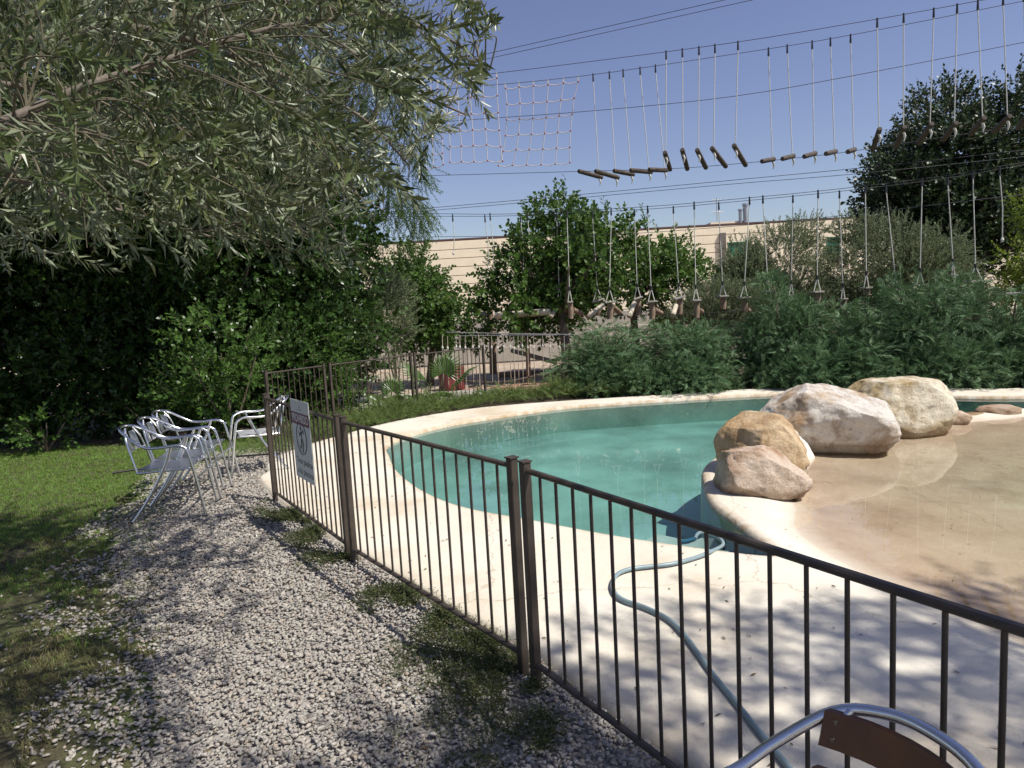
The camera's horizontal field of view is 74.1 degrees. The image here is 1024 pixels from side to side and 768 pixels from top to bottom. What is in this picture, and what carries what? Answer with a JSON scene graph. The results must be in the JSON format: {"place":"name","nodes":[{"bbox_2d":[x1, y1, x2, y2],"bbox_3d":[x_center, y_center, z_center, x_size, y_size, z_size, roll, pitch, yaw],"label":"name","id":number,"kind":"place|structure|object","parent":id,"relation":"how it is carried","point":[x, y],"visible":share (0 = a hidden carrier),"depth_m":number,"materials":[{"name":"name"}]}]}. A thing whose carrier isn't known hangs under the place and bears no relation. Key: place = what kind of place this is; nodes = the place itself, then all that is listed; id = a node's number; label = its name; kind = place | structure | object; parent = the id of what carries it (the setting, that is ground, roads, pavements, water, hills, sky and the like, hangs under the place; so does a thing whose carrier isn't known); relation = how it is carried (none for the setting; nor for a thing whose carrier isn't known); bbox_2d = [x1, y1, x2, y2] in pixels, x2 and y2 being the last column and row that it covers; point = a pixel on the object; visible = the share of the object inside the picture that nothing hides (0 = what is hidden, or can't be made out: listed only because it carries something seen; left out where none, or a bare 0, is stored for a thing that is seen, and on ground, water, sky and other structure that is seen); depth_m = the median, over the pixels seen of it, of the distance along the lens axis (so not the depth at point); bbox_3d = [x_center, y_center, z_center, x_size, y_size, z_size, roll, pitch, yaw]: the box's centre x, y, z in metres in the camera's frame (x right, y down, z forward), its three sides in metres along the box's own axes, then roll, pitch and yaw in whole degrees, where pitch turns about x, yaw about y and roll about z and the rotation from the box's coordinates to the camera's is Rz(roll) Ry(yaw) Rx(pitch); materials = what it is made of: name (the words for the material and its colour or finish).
{"place":"outdoors","nodes":[
{"label":"outdoors","id":0,"kind":"place"},
{"bbox_2d":[0,434,293,767],"bbox_3d":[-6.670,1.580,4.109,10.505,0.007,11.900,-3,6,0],"label":"lawn","id":1,"kind":"structure","parent":0,"point":[58,751],"depth_m":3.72,"materials":[{"name":"green plant"}]},
{"bbox_2d":[0,401,93,455],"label":"laurel bush","id":2,"kind":"object","parent":1,"relation":"on","point":[24,435],"visible":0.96,"depth_m":9.53,"materials":[{"name":"green plant"}]},
{"bbox_2d":[0,0,504,283],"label":"olive tree","id":3,"kind":"object","parent":1,"relation":"on","point":[141,24],"visible":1,"depth_m":2.25,"materials":[{"name":"green plant"}]},
{"bbox_2d":[263,363,328,439],"bbox_3d":[-3.021,0.253,9.608,0.048,1.006,1.080,1,7,31],"label":"fence panel","id":4,"kind":"object","parent":1,"relation":"on","point":[266,373],"visible":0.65,"depth_m":9.64,"materials":[{"name":"paint"}]},
{"bbox_2d":[235,426,356,454],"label":"plants","id":5,"kind":"object","parent":1,"relation":"on","point":[244,446],"visible":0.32,"depth_m":8.93,"materials":[{"name":"green plant"}]},
{"bbox_2d":[0,443,682,767],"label":"gravel path","id":6,"kind":"structure","parent":0,"point":[305,699],"depth_m":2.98,"materials":[{"name":"grey gravel"}]},
{"bbox_2d":[118,424,222,524],"bbox_3d":[-3.043,0.742,6.018,0.709,0.828,0.581,-4,6,-10],"label":"armchair","id":7,"kind":"object","parent":6,"relation":"on","point":[167,464],"visible":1,"depth_m":5.88,"materials":[{"name":"metal"}]},
{"bbox_2d":[137,416,233,507],"bbox_3d":[-3.146,0.694,6.496,0.709,0.828,0.581,-4,6,-9],"label":"armchair","id":8,"kind":"object","parent":6,"relation":"on","point":[194,451],"visible":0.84,"depth_m":6.42,"materials":[{"name":"metal"}]},
{"bbox_2d":[151,409,241,494],"bbox_3d":[-3.259,0.649,6.953,0.709,0.828,0.581,-4,6,-6],"label":"armchair","id":9,"kind":"object","parent":6,"relation":"on","point":[210,442],"visible":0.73,"depth_m":6.92,"materials":[{"name":"metal"}]},
{"bbox_2d":[227,394,289,478],"bbox_3d":[-2.825,0.556,7.575,0.709,0.828,0.581,-6,7,-26],"label":"armchair","id":10,"kind":"object","parent":6,"relation":"on","point":[250,432],"visible":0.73,"depth_m":7.47,"materials":[{"name":"metal"}]},
{"bbox_2d":[262,393,349,555],"bbox_3d":[-1.684,0.645,5.424,0.048,1.006,1.942,-7,8,-33],"label":"fence panel","id":11,"kind":"object","parent":6,"relation":"on","point":[344,538],"visible":0.8,"depth_m":5.17,"materials":[{"name":"paint"}]},
{"bbox_2d":[290,398,314,485],"bbox_3d":[-1.618,0.438,5.224,0.010,0.627,0.466,-7,8,-33],"label":"warning sign","id":12,"kind":"object","parent":11,"relation":"attached to","point":[302,440],"visible":1,"depth_m":5.21,"materials":[{"name":"white plastic"}]},
{"bbox_2d":[338,415,528,674],"bbox_3d":[-0.533,0.764,3.784,0.048,1.006,1.930,-8,8,-36],"label":"fence panel","id":13,"kind":"object","parent":6,"relation":"on","point":[510,464],"visible":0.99,"depth_m":3.50,"materials":[{"name":"paint"}]},
{"bbox_2d":[246,498,688,767],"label":"creeping weeds","id":14,"kind":"object","parent":6,"relation":"on","point":[288,514],"visible":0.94,"depth_m":3.16,"materials":[{"name":"green plant"}]},
{"bbox_2d":[0,441,1023,767],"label":"fallen leaves","id":15,"kind":"object","parent":6,"relation":"on","point":[416,645],"visible":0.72,"depth_m":3.26,"materials":[{"name":"brown plant"}]},
{"bbox_2d":[517,459,1023,767],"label":"fence panel","id":16,"kind":"object","parent":6,"relation":"on","point":[1005,626],"visible":0.92,"depth_m":2.11,"materials":[{"name":"paint"}]},
{"bbox_2d":[724,703,984,767],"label":"armchair","id":17,"kind":"object","parent":6,"relation":"on","point":[846,729],"visible":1,"depth_m":1.35,"materials":[{"name":"metal"}]},
{"bbox_2d":[348,388,488,409],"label":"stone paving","id":18,"kind":"structure","parent":0,"point":[361,399],"depth_m":13.87,"materials":[{"name":"beige stone"}]},
{"bbox_2d":[347,286,407,402],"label":"feathery shrub","id":19,"kind":"object","parent":18,"relation":"on","point":[373,366],"visible":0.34,"depth_m":12.86,"materials":[{"name":"green plant"}]},
{"bbox_2d":[362,262,426,380],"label":"wispy shrub","id":20,"kind":"object","parent":18,"relation":"on","point":[393,285],"visible":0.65,"depth_m":13.51,"materials":[{"name":"green plant"}]},
{"bbox_2d":[3,310,1017,412],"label":"sandy yard","id":21,"kind":"structure","parent":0,"point":[538,364],"depth_m":17.88,"materials":[{"name":"beige sand"}]},
{"bbox_2d":[267,0,449,278],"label":"pepper tree","id":22,"kind":"object","parent":21,"relation":"on","point":[403,213],"visible":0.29,"depth_m":12.77,"materials":[{"name":"green plant"}]},
{"bbox_2d":[364,235,501,384],"bbox_3d":[-1.834,-1.720,15.429,3.171,3.507,2.468,-3,6,0],"label":"young tree","id":23,"kind":"object","parent":21,"relation":"on","point":[441,309],"visible":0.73,"depth_m":14.94,"materials":[{"name":"green plant"}]},
{"bbox_2d":[439,365,464,390],"bbox_3d":[-1.290,-0.130,14.466,0.420,0.520,0.400,-7,7,-28],"label":"red box","id":24,"kind":"object","parent":21,"relation":"on","point":[446,386],"visible":0.34,"depth_m":14.31,"materials":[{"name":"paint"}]},
{"bbox_2d":[489,310,496,373],"bbox_3d":[-0.522,-1.108,17.480,0.193,1.734,0.183,-1,7,22],"label":"wooden post","id":25,"kind":"object","parent":21,"relation":"on","point":[492,357],"visible":0.5,"depth_m":17.46,"materials":[{"name":"brown wood"}]},
{"bbox_2d":[442,332,573,385],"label":"metal railing","id":26,"kind":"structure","parent":21,"relation":"on","point":[504,381],"depth_m":13.78,"materials":[{"name":"metal"}]},
{"bbox_2d":[345,308,738,368],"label":"garden wall","id":27,"kind":"structure","parent":21,"relation":"on","point":[504,356],"depth_m":20.94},
{"bbox_2d":[449,177,644,379],"bbox_3d":[0.934,-2.363,15.353,3.719,4.618,3.688,-9,9,-43],"label":"mulberry tree","id":28,"kind":"object","parent":21,"relation":"on","point":[542,285],"visible":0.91,"depth_m":14.85,"materials":[{"name":"green plant"}]},
{"bbox_2d":[495,308,550,318],"bbox_3d":[0.229,-1.523,14.677,1.236,0.169,0.154,-1,7,16],"label":"level log","id":29,"kind":"object","parent":28,"relation":"attached to","point":[542,312],"visible":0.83,"depth_m":14.60,"materials":[{"name":"wood"}]},
{"bbox_2d":[385,194,1023,237],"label":"steel cable","id":30,"kind":"object","parent":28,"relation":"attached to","point":[719,227],"visible":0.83,"depth_m":13.34,"materials":[{"name":"grey metal"}]},
{"bbox_2d":[391,165,1021,216],"bbox_3d":[3.376,-3.841,13.864,14.441,0.450,0.011,-1,7,16],"label":"steel cable","id":31,"kind":"object","parent":28,"relation":"attached to","point":[717,203],"visible":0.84,"depth_m":13.62,"materials":[{"name":"grey metal"}]},
{"bbox_2d":[587,211,604,318],"bbox_3d":[1.756,-2.524,14.327,0.339,2.259,0.600,-1,7,21],"label":"rope step","id":32,"kind":"object","parent":31,"relation":"hanging from","point":[596,310],"visible":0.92,"depth_m":14.38,"materials":[{"name":"wood"}]},
{"bbox_2d":[627,209,642,317],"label":"rope step","id":33,"kind":"object","parent":31,"relation":"hanging from","point":[636,303],"visible":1,"depth_m":14.22,"materials":[{"name":"wood"}]},
{"bbox_2d":[670,206,685,316],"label":"rope step","id":34,"kind":"object","parent":31,"relation":"hanging from","point":[678,307],"visible":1,"depth_m":14.01,"materials":[{"name":"wood"}]},
{"bbox_2d":[553,196,723,348],"bbox_3d":[2.921,-2.435,16.505,4.731,4.187,2.887,-4,6,-11],"label":"mulberry tree","id":35,"kind":"object","parent":21,"relation":"on","point":[664,276],"visible":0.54,"depth_m":16.05,"materials":[{"name":"green plant"}]},
{"bbox_2d":[658,269,771,355],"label":"shrub","id":36,"kind":"object","parent":21,"relation":"on","point":[709,302],"visible":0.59,"depth_m":14.76,"materials":[{"name":"green plant"}]},
{"bbox_2d":[711,208,874,344],"bbox_3d":[6.664,-2.388,16.480,4.199,3.747,2.979,-3,6,0],"label":"olive tree","id":37,"kind":"object","parent":21,"relation":"on","point":[755,261],"visible":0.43,"depth_m":15.98,"materials":[{"name":"green plant"}]},
{"bbox_2d":[802,204,996,335],"bbox_3d":[8.745,-2.473,16.201,4.702,3.747,2.979,1,7,31],"label":"olive tree","id":38,"kind":"object","parent":21,"relation":"on","point":[934,255],"visible":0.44,"depth_m":15.64,"materials":[{"name":"green plant"}]},
{"bbox_2d":[836,53,1023,319],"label":"dark tree","id":39,"kind":"object","parent":21,"relation":"on","point":[988,221],"visible":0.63,"depth_m":18.79,"materials":[{"name":"green plant"}]},
{"bbox_2d":[982,188,1023,309],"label":"lime green tree","id":40,"kind":"object","parent":21,"relation":"on","point":[1016,267],"visible":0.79,"depth_m":15.46,"materials":[{"name":"green plant"}]},
{"bbox_2d":[0,309,1021,731],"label":"ground","id":41,"kind":"structure","parent":0,"point":[110,441],"depth_m":11.04,"materials":[{"name":"soil"}]},
{"bbox_2d":[0,67,119,448],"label":"laurel tree","id":42,"kind":"object","parent":41,"relation":"on","point":[14,394],"visible":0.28,"depth_m":10.12,"materials":[{"name":"green plant"}]},
{"bbox_2d":[0,41,267,441],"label":"laurel tree","id":43,"kind":"object","parent":41,"relation":"on","point":[108,307],"visible":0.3,"depth_m":10.08,"materials":[{"name":"green plant"}]},
{"bbox_2d":[88,371,226,444],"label":"laurel bush","id":44,"kind":"object","parent":41,"relation":"on","point":[160,404],"visible":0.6,"depth_m":9.96,"materials":[{"name":"green plant"}]},
{"bbox_2d":[0,0,341,371],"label":"tall dark tree","id":45,"kind":"object","parent":41,"relation":"on","point":[231,79],"depth_m":12.89,"materials":[{"name":"green plant"}]},
{"bbox_2d":[136,292,292,443],"bbox_3d":[-4.192,-0.198,9.635,2.155,2.214,1.494,-3,6,0],"label":"laurel bush","id":46,"kind":"object","parent":41,"relation":"on","point":[224,385],"visible":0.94,"depth_m":9.42,"materials":[{"name":"green plant"}]},
{"bbox_2d":[122,69,359,426],"bbox_3d":[-4.584,-1.916,11.018,4.230,6.057,2.976,-3,6,0],"label":"laurel tree","id":47,"kind":"object","parent":41,"relation":"on","point":[230,283],"visible":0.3,"depth_m":10.66,"materials":[{"name":"green plant"}]},
{"bbox_2d":[255,298,367,423],"bbox_3d":[-3.338,-0.266,11.305,1.929,2.348,1.323,-3,6,0],"label":"laurel bush","id":48,"kind":"object","parent":41,"relation":"on","point":[335,357],"visible":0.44,"depth_m":11.16,"materials":[{"name":"green plant"}]},
{"bbox_2d":[221,142,407,414],"bbox_3d":[-3.929,-1.816,12.427,4.006,5.499,3.256,-3,6,0],"label":"laurel tree","id":49,"kind":"object","parent":41,"relation":"on","point":[347,283],"visible":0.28,"depth_m":12.15,"materials":[{"name":"green plant"}]},
{"bbox_2d":[327,353,414,418],"bbox_3d":[-2.184,0.075,10.791,0.048,1.006,1.726,2,8,37],"label":"fence panel","id":50,"kind":"object","parent":41,"relation":"on","point":[370,360],"visible":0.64,"depth_m":10.66,"materials":[{"name":"paint"}]},
{"bbox_2d":[361,374,424,407],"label":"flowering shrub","id":51,"kind":"object","parent":41,"relation":"on","point":[393,383],"visible":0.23,"depth_m":11.80,"materials":[{"name":"green plant"}]},
{"bbox_2d":[399,349,478,400],"bbox_3d":[-1.308,-0.103,12.151,1.542,0.954,1.320,-3,6,0],"label":"fan palm","id":52,"kind":"object","parent":41,"relation":"on","point":[448,369],"visible":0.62,"depth_m":12.46,"materials":[{"name":"green plant"}]},
{"bbox_2d":[412,345,486,404],"bbox_3d":[-1.069,-0.125,12.023,1.590,1.006,0.048,-9,9,-43],"label":"fence panel","id":53,"kind":"object","parent":41,"relation":"on","point":[458,350],"visible":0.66,"depth_m":11.98,"materials":[{"name":"paint"}]},
{"bbox_2d":[258,367,678,442],"bbox_3d":[-0.439,0.143,11.397,7.522,0.582,2.406,-6,7,-27],"label":"ground cover","id":54,"kind":"object","parent":41,"relation":"on","point":[409,408],"visible":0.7,"depth_m":11.40,"materials":[{"name":"green plant"}]},
{"bbox_2d":[537,315,685,398],"bbox_3d":[1.948,-0.514,13.046,3.209,1.568,2.495,-5,7,-17],"label":"juniper shrub","id":55,"kind":"object","parent":41,"relation":"on","point":[577,354],"visible":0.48,"depth_m":12.66,"materials":[{"name":"green plant"}]},
{"bbox_2d":[563,343,659,398],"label":"juniper shrub","id":56,"kind":"object","parent":41,"relation":"on","point":[623,370],"visible":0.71,"depth_m":12.12,"materials":[{"name":"green plant"}]},
{"bbox_2d":[627,341,748,397],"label":"juniper shrub","id":57,"kind":"object","parent":41,"relation":"on","point":[672,377],"visible":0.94,"depth_m":11.73,"materials":[{"name":"green plant"}]},
{"bbox_2d":[361,203,1023,333],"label":"wall","id":58,"kind":"structure","parent":41,"relation":"on","point":[466,256],"depth_m":39.40,"materials":[{"name":"beige concrete"}]},
{"bbox_2d":[643,316,759,391],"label":"juniper shrub","id":59,"kind":"object","parent":41,"relation":"on","point":[684,338],"visible":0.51,"depth_m":12.29,"materials":[{"name":"green plant"}]},
{"bbox_2d":[729,265,834,388],"bbox_3d":[4.868,-0.929,12.325,1.967,2.450,2.171,-4,6,-11],"label":"juniper shrub","id":60,"kind":"object","parent":41,"relation":"on","point":[764,350],"visible":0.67,"depth_m":12.06,"materials":[{"name":"green plant"}]},
{"bbox_2d":[749,322,905,389],"bbox_3d":[5.403,-0.314,11.571,2.618,1.472,2.172,-3,6,2],"label":"juniper shrub","id":61,"kind":"object","parent":41,"relation":"on","point":[803,368],"visible":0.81,"depth_m":11.27,"materials":[{"name":"green plant"}]},
{"bbox_2d":[786,295,925,384],"bbox_3d":[5.915,-0.696,11.989,2.734,1.773,2.626,3,9,42],"label":"juniper shrub","id":62,"kind":"object","parent":41,"relation":"on","point":[853,326],"visible":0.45,"depth_m":11.48,"materials":[{"name":"green plant"}]},
{"bbox_2d":[852,261,1009,386],"bbox_3d":[7.176,-0.897,11.662,2.341,2.426,2.242,-3,6,0],"label":"juniper shrub","id":63,"kind":"object","parent":41,"relation":"on","point":[939,298],"visible":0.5,"depth_m":11.22,"materials":[{"name":"green plant"}]},
{"bbox_2d":[878,318,1023,389],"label":"juniper shrub","id":64,"kind":"object","parent":41,"relation":"on","point":[973,364],"visible":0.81,"depth_m":10.64,"materials":[{"name":"green plant"}]},
{"bbox_2d":[952,285,1023,385],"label":"juniper shrub","id":65,"kind":"object","parent":41,"relation":"on","point":[1010,324],"visible":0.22,"depth_m":10.98,"materials":[{"name":"green plant"}]},
{"bbox_2d":[985,329,1023,388],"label":"juniper shrub","id":66,"kind":"object","parent":41,"relation":"on","point":[1020,362],"visible":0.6,"depth_m":10.50,"materials":[{"name":"green plant"}]},
{"bbox_2d":[0,0,1023,300],"label":"sky","id":67,"kind":"structure","parent":0,"point":[525,22],"materials":[{"name":"blue"}]},
{"bbox_2d":[259,388,1023,767],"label":"pool deck","id":68,"kind":"structure","parent":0,"point":[973,692],"depth_m":3.40,"materials":[{"name":"beige paint"}]},
{"bbox_2d":[610,531,792,767],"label":"garden hose","id":69,"kind":"object","parent":68,"relation":"on","point":[762,735],"visible":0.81,"depth_m":3.33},
{"bbox_2d":[386,396,1023,555],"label":"pool basin","id":70,"kind":"object","parent":68,"relation":"in","point":[622,451],"visible":0.27,"depth_m":9.11,"materials":[{"name":"teal paint"}]},
{"bbox_2d":[713,410,809,470],"bbox_3d":[2.317,0.550,6.341,0.865,0.588,0.706,-3,6,0],"label":"boulder","id":71,"kind":"object","parent":68,"relation":"on","point":[777,432],"visible":0.66,"depth_m":6.11,"materials":[{"name":"stone"}]},
{"bbox_2d":[713,445,812,499],"bbox_3d":[2.088,0.721,5.709,0.702,0.402,0.627,-3,6,0],"label":"boulder","id":72,"kind":"object","parent":68,"relation":"on","point":[763,471],"visible":0.99,"depth_m":5.50,"materials":[{"name":"beige stone"}]},
{"bbox_2d":[974,404,1021,414],"bbox_3d":[6.172,0.359,8.610,0.566,0.188,0.422,-3,6,0],"label":"stone","id":73,"kind":"object","parent":68,"relation":"on","point":[1005,409],"visible":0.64,"depth_m":8.48,"materials":[{"name":"beige stone"}]},
{"bbox_2d":[361,0,981,89],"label":"steel cable","id":74,"kind":"object","parent":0,"point":[732,42],"visible":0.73,"depth_m":12.47,"materials":[{"name":"grey metal"}]},
{"bbox_2d":[444,72,502,163],"bbox_3d":[-0.794,-5.450,13.994,1.182,1.826,0.038,-1,7,16],"label":"cargo net","id":75,"kind":"object","parent":74,"relation":"hanging from","point":[473,145],"visible":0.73,"depth_m":13.99,"materials":[{"name":"fabric"}]},
{"bbox_2d":[680,48,689,170],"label":"log step","id":76,"kind":"object","parent":74,"relation":"hanging from","point":[684,158],"visible":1,"depth_m":12.93,"materials":[{"name":"wood"}]},
{"bbox_2d":[695,46,707,169],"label":"log step","id":77,"kind":"object","parent":74,"relation":"hanging from","point":[701,158],"visible":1,"depth_m":12.86,"materials":[{"name":"wood"}]},
{"bbox_2d":[710,44,727,168],"bbox_3d":[3.928,-5.255,12.891,0.122,2.191,0.634,3,9,43],"label":"log step","id":78,"kind":"object","parent":74,"relation":"hanging from","point":[718,157],"visible":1,"depth_m":12.80,"materials":[{"name":"wood"}]},
{"bbox_2d":[732,41,747,166],"bbox_3d":[4.301,-5.252,12.784,0.137,2.199,0.624,2,8,40],"label":"log step","id":79,"kind":"object","parent":74,"relation":"hanging from","point":[740,156],"visible":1,"depth_m":12.69,"materials":[{"name":"wood"}]},
{"bbox_2d":[870,18,881,150],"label":"log step","id":80,"kind":"object","parent":74,"relation":"hanging from","point":[877,137],"visible":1,"depth_m":12.02,"materials":[{"name":"wood"}]},
{"bbox_2d":[893,13,906,148],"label":"log step","id":81,"kind":"object","parent":74,"relation":"hanging from","point":[901,134],"visible":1,"depth_m":11.91,"materials":[{"name":"wood"}]},
{"bbox_2d":[916,7,934,144],"bbox_3d":[7.285,-5.386,11.935,0.101,2.178,0.580,-2,6,10],"label":"log step","id":82,"kind":"object","parent":74,"relation":"hanging from","point":[926,131],"visible":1,"depth_m":11.80,"materials":[{"name":"wood"}]},
{"bbox_2d":[941,3,958,141],"bbox_3d":[7.647,-5.392,11.831,0.094,2.202,0.577,-2,6,12],"label":"log step","id":83,"kind":"object","parent":74,"relation":"hanging from","point":[950,130],"visible":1,"depth_m":11.69,"materials":[{"name":"wood"}]},
{"bbox_2d":[968,0,986,135],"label":"log step","id":84,"kind":"object","parent":74,"relation":"hanging from","point":[977,125],"visible":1,"depth_m":11.58,"materials":[{"name":"wood"}]},
{"bbox_2d":[991,0,1012,133],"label":"log step","id":85,"kind":"object","parent":74,"relation":"hanging from","point":[1002,123],"visible":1,"depth_m":11.49,"materials":[{"name":"wood"}]},
{"bbox_2d":[367,126,1015,177],"bbox_3d":[3.278,-4.531,13.438,13.996,0.595,0.011,-1,7,16],"label":"steel cable","id":86,"kind":"object","parent":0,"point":[702,166],"visible":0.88,"depth_m":13.36,"materials":[{"name":"grey metal"}]},
{"bbox_2d":[374,156,1023,215],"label":"steel cable","id":87,"kind":"object","parent":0,"point":[736,183],"visible":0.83,"depth_m":13.29,"materials":[{"name":"grey metal"}]},
{"bbox_2d":[379,150,1023,212],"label":"steel cable","id":88,"kind":"object","parent":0,"point":[731,180],"visible":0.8,"depth_m":13.09,"materials":[{"name":"grey metal"}]},
{"bbox_2d":[381,42,1023,126],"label":"steel cable","id":89,"kind":"object","parent":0,"point":[740,95],"visible":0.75,"depth_m":12.94,"materials":[{"name":"grey metal"}]},
{"bbox_2d":[440,1,1021,89],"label":"steel cable","id":90,"kind":"object","parent":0,"point":[751,51],"visible":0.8,"depth_m":13.23,"materials":[{"name":"grey metal"}]},
{"bbox_2d":[498,77,578,166],"bbox_3d":[0.543,-5.595,14.541,1.875,1.866,0.038,-1,7,16],"label":"cargo net","id":91,"kind":"object","parent":90,"relation":"hanging from","point":[544,133],"visible":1,"depth_m":14.53,"materials":[{"name":"fabric"}]},
{"bbox_2d":[594,71,619,186],"bbox_3d":[1.920,-5.281,13.992,0.687,2.340,0.104,-8,8,-36],"label":"log step","id":92,"kind":"object","parent":90,"relation":"hanging from","point":[608,174],"visible":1,"depth_m":14.09,"materials":[{"name":"wood"}]},
{"bbox_2d":[516,162,1023,213],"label":"steel cable","id":93,"kind":"object","parent":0,"point":[773,195],"visible":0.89,"depth_m":12.73,"materials":[{"name":"grey metal"}]},
{"bbox_2d":[566,210,583,318],"bbox_3d":[1.242,-2.468,14.092,0.204,2.207,0.610,0,7,29],"label":"rope step","id":94,"kind":"object","parent":93,"relation":"hanging from","point":[572,310],"visible":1,"depth_m":13.99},
{"bbox_2d":[603,207,621,318],"bbox_3d":[2.006,-2.445,13.871,0.285,2.218,0.624,-1,7,22],"label":"rope step","id":95,"kind":"object","parent":93,"relation":"hanging from","point":[611,306],"visible":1,"depth_m":13.77,"materials":[{"name":"wood"}]},
{"bbox_2d":[646,205,662,318],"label":"rope step","id":96,"kind":"object","parent":93,"relation":"hanging from","point":[653,309],"visible":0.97,"depth_m":13.54,"materials":[{"name":"wood"}]},
{"bbox_2d":[691,201,703,317],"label":"rope step","id":97,"kind":"object","parent":93,"relation":"hanging from","point":[698,310],"visible":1,"depth_m":13.30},
{"bbox_2d":[737,197,750,312],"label":"rope step","id":98,"kind":"object","parent":93,"relation":"hanging from","point":[744,307],"visible":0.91,"depth_m":13.06,"materials":[{"name":"grey fabric"}]},
{"bbox_2d":[810,190,824,304],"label":"rope step","id":99,"kind":"object","parent":93,"relation":"hanging from","point":[817,294],"visible":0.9,"depth_m":12.68,"materials":[{"name":"fabric"}]},
{"bbox_2d":[790,417,1023,643],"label":"paddling pool floor","id":100,"kind":"structure","parent":0,"point":[907,505],"depth_m":5.21,"materials":[{"name":"beige paint"}]},
{"bbox_2d":[760,383,901,454],"bbox_3d":[3.373,0.355,7.302,1.412,0.731,0.883,-1,7,20],"label":"boulder","id":101,"kind":"object","parent":100,"relation":"on","point":[822,418],"visible":0.77,"depth_m":6.96,"materials":[{"name":"white stone"}]},
{"bbox_2d":[847,376,958,438],"bbox_3d":[4.492,0.258,7.994,1.171,0.677,0.920,-3,6,0],"label":"boulder","id":102,"kind":"object","parent":100,"relation":"on","point":[921,407],"visible":0.66,"depth_m":7.60,"materials":[{"name":"beige stone"}]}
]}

